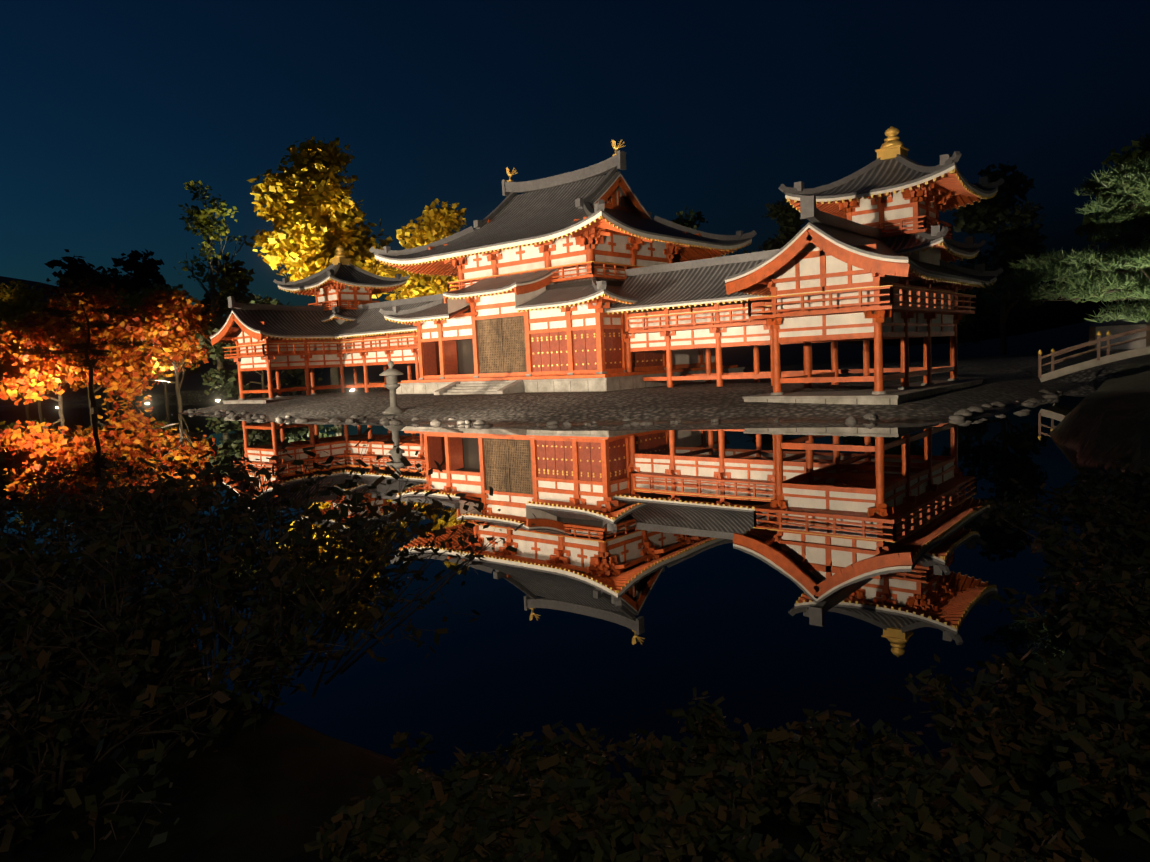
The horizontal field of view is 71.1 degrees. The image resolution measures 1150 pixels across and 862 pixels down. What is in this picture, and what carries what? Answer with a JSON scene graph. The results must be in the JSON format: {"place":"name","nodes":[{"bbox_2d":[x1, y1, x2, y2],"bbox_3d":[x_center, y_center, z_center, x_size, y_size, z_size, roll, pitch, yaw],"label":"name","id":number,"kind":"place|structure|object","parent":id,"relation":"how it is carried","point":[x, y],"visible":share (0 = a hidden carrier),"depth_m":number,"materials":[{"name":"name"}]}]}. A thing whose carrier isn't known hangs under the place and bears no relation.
{"place":"outdoors","nodes":[
{"label":"outdoors","id":0,"kind":"place"},
{"bbox_2d":[0,384,1140,787],"bbox_3d":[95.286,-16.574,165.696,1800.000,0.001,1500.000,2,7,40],"label":"pond water","id":1,"kind":"structure","parent":0,"point":[756,574],"depth_m":9.64,"materials":[{"name":"black liquid"}]},
{"bbox_2d":[0,276,1149,861],"bbox_3d":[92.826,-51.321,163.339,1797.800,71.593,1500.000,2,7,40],"label":"ground","id":2,"kind":"structure","parent":0,"point":[278,788],"depth_m":3.77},
{"bbox_2d":[0,318,49,398],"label":"maple tree","id":3,"kind":"object","parent":2,"relation":"on","point":[19,374],"depth_m":80.62,"materials":[{"name":"orange plant"}]},
{"bbox_2d":[0,280,61,405],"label":"maple tree","id":4,"kind":"object","parent":2,"relation":"on","point":[25,293],"visible":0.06,"depth_m":97.06,"materials":[{"name":"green plant"}]},
{"bbox_2d":[0,312,106,409],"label":"maple tree","id":5,"kind":"object","parent":2,"relation":"on","point":[33,369],"visible":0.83,"depth_m":71.81,"materials":[{"name":"orange plant"}]},
{"bbox_2d":[0,292,107,406],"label":"maple tree","id":6,"kind":"object","parent":2,"relation":"on","point":[15,311],"visible":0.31,"depth_m":87.36,"materials":[{"name":"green plant"}]},
{"bbox_2d":[44,249,104,389],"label":"tree","id":7,"kind":"object","parent":2,"relation":"on","point":[76,268],"visible":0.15,"depth_m":129.41,"materials":[{"name":"green plant"}]},
{"bbox_2d":[22,304,158,406],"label":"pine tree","id":8,"kind":"object","parent":2,"relation":"on","point":[89,363],"visible":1,"depth_m":69.19,"materials":[{"name":"orange leaf"},{"name":"bark"}]},
{"bbox_2d":[54,268,138,395],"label":"maple tree","id":9,"kind":"object","parent":2,"relation":"on","point":[119,281],"visible":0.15,"depth_m":98.38,"materials":[{"name":"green plant"}]},
{"bbox_2d":[42,276,153,402],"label":"maple tree","id":10,"kind":"object","parent":2,"relation":"on","point":[64,290],"visible":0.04,"depth_m":90.19,"materials":[{"name":"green plant"}]},
{"bbox_2d":[27,285,172,406],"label":"maple tree","id":11,"kind":"object","parent":2,"relation":"on","point":[76,299],"visible":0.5,"depth_m":79.10,"materials":[{"name":"orange plant"}]},
{"bbox_2d":[0,446,239,627],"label":"shrub","id":12,"kind":"object","parent":2,"relation":"on","point":[80,521],"visible":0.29,"depth_m":5.27,"materials":[{"name":"green plant"}]},
{"bbox_2d":[111,248,171,387],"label":"tree","id":13,"kind":"object","parent":2,"relation":"on","point":[145,270],"visible":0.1,"depth_m":130.62,"materials":[{"name":"green plant"}]},
{"bbox_2d":[0,531,296,861],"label":"shrub","id":14,"kind":"object","parent":2,"relation":"on","point":[42,725],"visible":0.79,"depth_m":3.01,"materials":[{"name":"green plant"}]},
{"bbox_2d":[95,289,218,405],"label":"maple tree","id":15,"kind":"object","parent":2,"relation":"on","point":[159,316],"visible":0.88,"depth_m":79.64,"materials":[{"name":"orange plant"}]},
{"bbox_2d":[113,283,216,400],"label":"maple tree","id":16,"kind":"object","parent":2,"relation":"on","point":[133,301],"visible":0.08,"depth_m":89.28,"materials":[{"name":"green plant"}]},
{"bbox_2d":[170,361,204,383],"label":"tree","id":17,"kind":"object","parent":2,"relation":"on","point":[196,371],"visible":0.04,"depth_m":221.33,"materials":[{"name":"green plant"}]},
{"bbox_2d":[174,180,253,390],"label":"tree","id":18,"kind":"object","parent":2,"relation":"on","point":[200,220],"visible":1,"depth_m":90.45,"materials":[{"name":"green plant"}]},
{"bbox_2d":[199,254,254,368],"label":"tree","id":19,"kind":"object","parent":2,"relation":"on","point":[240,294],"visible":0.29,"depth_m":137.87,"materials":[{"name":"green plant"}]},
{"bbox_2d":[187,293,323,400],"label":"maple tree","id":20,"kind":"object","parent":2,"relation":"on","point":[227,380],"visible":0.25,"depth_m":81.91,"materials":[{"name":"green plant"}]},
{"bbox_2d":[0,416,537,763],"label":"shrub","id":21,"kind":"object","parent":2,"relation":"on","point":[214,580],"visible":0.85,"depth_m":3.92,"materials":[{"name":"green plant"}]},
{"bbox_2d":[246,136,392,384],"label":"ginkgo tree","id":22,"kind":"object","parent":2,"relation":"on","point":[310,203],"visible":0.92,"depth_m":81.05,"materials":[{"name":"yellow plant"}]},
{"bbox_2d":[210,246,443,403],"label":"temple wing pavilion","id":23,"kind":"structure","parent":2,"relation":"on","point":[342,323],"depth_m":57.47,"materials":[{"name":"red wood"}]},
{"bbox_2d":[379,360,404,414],"bbox_3d":[-8.852,-2.135,39.034,1.109,2.600,1.109,-5,6,-28],"label":"stone lantern","id":24,"kind":"object","parent":2,"relation":"on","point":[391,373],"visible":1,"depth_m":38.82,"materials":[{"name":"stone"}]},
{"bbox_2d":[364,198,466,300],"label":"ginkgo tree","id":25,"kind":"object","parent":2,"relation":"on","point":[437,224],"visible":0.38,"depth_m":80.55,"materials":[{"name":"yellow plant"}]},
{"bbox_2d":[304,720,727,861],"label":"shrub","id":26,"kind":"object","parent":2,"relation":"on","point":[475,806],"visible":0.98,"depth_m":2.61,"materials":[{"name":"green plant"}]},
{"bbox_2d":[369,139,756,394],"bbox_3d":[-0.875,-9.695,49.976,18.431,14.894,16.846,2,7,40],"label":"temple hall","id":27,"kind":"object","parent":2,"relation":"on","point":[540,267],"visible":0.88,"depth_m":46.01,"materials":[{"name":"paint"}]},
{"bbox_2d":[171,389,1076,426],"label":"shore stones","id":28,"kind":"object","parent":2,"relation":"on","point":[961,414],"visible":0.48,"depth_m":31.06,"materials":[{"name":"grey stone"}]},
{"bbox_2d":[672,206,707,229],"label":"evergreen tree","id":29,"kind":"object","parent":2,"relation":"on","point":[685,222],"visible":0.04,"depth_m":89.55,"materials":[{"name":"green plant"}]},
{"bbox_2d":[735,198,806,254],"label":"evergreen tree","id":30,"kind":"object","parent":2,"relation":"on","point":[790,221],"visible":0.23,"depth_m":88.28,"materials":[{"name":"green plant"}]},
{"bbox_2d":[606,126,1004,404],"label":"temple wing pavilion","id":31,"kind":"structure","parent":2,"relation":"on","point":[876,266],"depth_m":33.29,"materials":[{"name":"red wood"}]},
{"bbox_2d":[612,687,1106,861],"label":"shrub","id":32,"kind":"object","parent":2,"relation":"on","point":[918,814],"visible":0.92,"depth_m":2.57,"materials":[{"name":"green plant"}]},
{"bbox_2d":[948,163,1047,354],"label":"evergreen tree","id":33,"kind":"object","parent":2,"relation":"on","point":[1016,242],"visible":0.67,"depth_m":70.84,"materials":[{"name":"green plant"}]},
{"bbox_2d":[889,640,1149,842],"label":"shrub","id":34,"kind":"object","parent":2,"relation":"on","point":[1029,732],"visible":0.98,"depth_m":2.90,"materials":[{"name":"green plant"}]},
{"bbox_2d":[972,459,1149,591],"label":"shrub","id":35,"kind":"object","parent":2,"relation":"on","point":[1128,519],"visible":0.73,"depth_m":5.59,"materials":[{"name":"green plant"}]},
{"bbox_2d":[977,132,1149,322],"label":"pine tree","id":36,"kind":"object","parent":2,"relation":"on","point":[1129,185],"visible":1,"depth_m":14.67,"materials":[{"name":"green plant"}]},
{"bbox_2d":[992,522,1149,693],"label":"shrub","id":37,"kind":"object","parent":2,"relation":"on","point":[1110,611],"visible":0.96,"depth_m":3.73,"materials":[{"name":"green plant"}]},
{"bbox_2d":[1038,326,1149,381],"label":"arched bridge","id":38,"kind":"structure","parent":2,"relation":"on","point":[1097,361],"depth_m":33.74,"materials":[{"name":"brown wood"}]},
{"bbox_2d":[1059,458,1149,512],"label":"shrub","id":39,"kind":"object","parent":2,"relation":"on","point":[1114,479],"visible":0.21,"depth_m":7.58,"materials":[{"name":"green plant"}]},
{"bbox_2d":[1074,140,1149,308],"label":"evergreen tree","id":40,"kind":"object","parent":2,"relation":"on","point":[1142,219],"visible":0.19,"depth_m":69.38,"materials":[{"name":"green plant"}]},
{"bbox_2d":[1128,233,1149,277],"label":"evergreen tree","id":41,"kind":"object","parent":2,"relation":"on","point":[1145,244],"visible":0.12,"depth_m":63.09,"materials":[{"name":"green plant"}]},
{"bbox_2d":[0,0,1149,345],"label":"sky","id":42,"kind":"structure","parent":0,"point":[108,108],"materials":[{"name":"blue"}]},
{"bbox_2d":[1088,316,1149,351],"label":"boundary wall","id":43,"kind":"structure","parent":0,"point":[1114,327],"depth_m":58.90,"materials":[{"name":"paint"}]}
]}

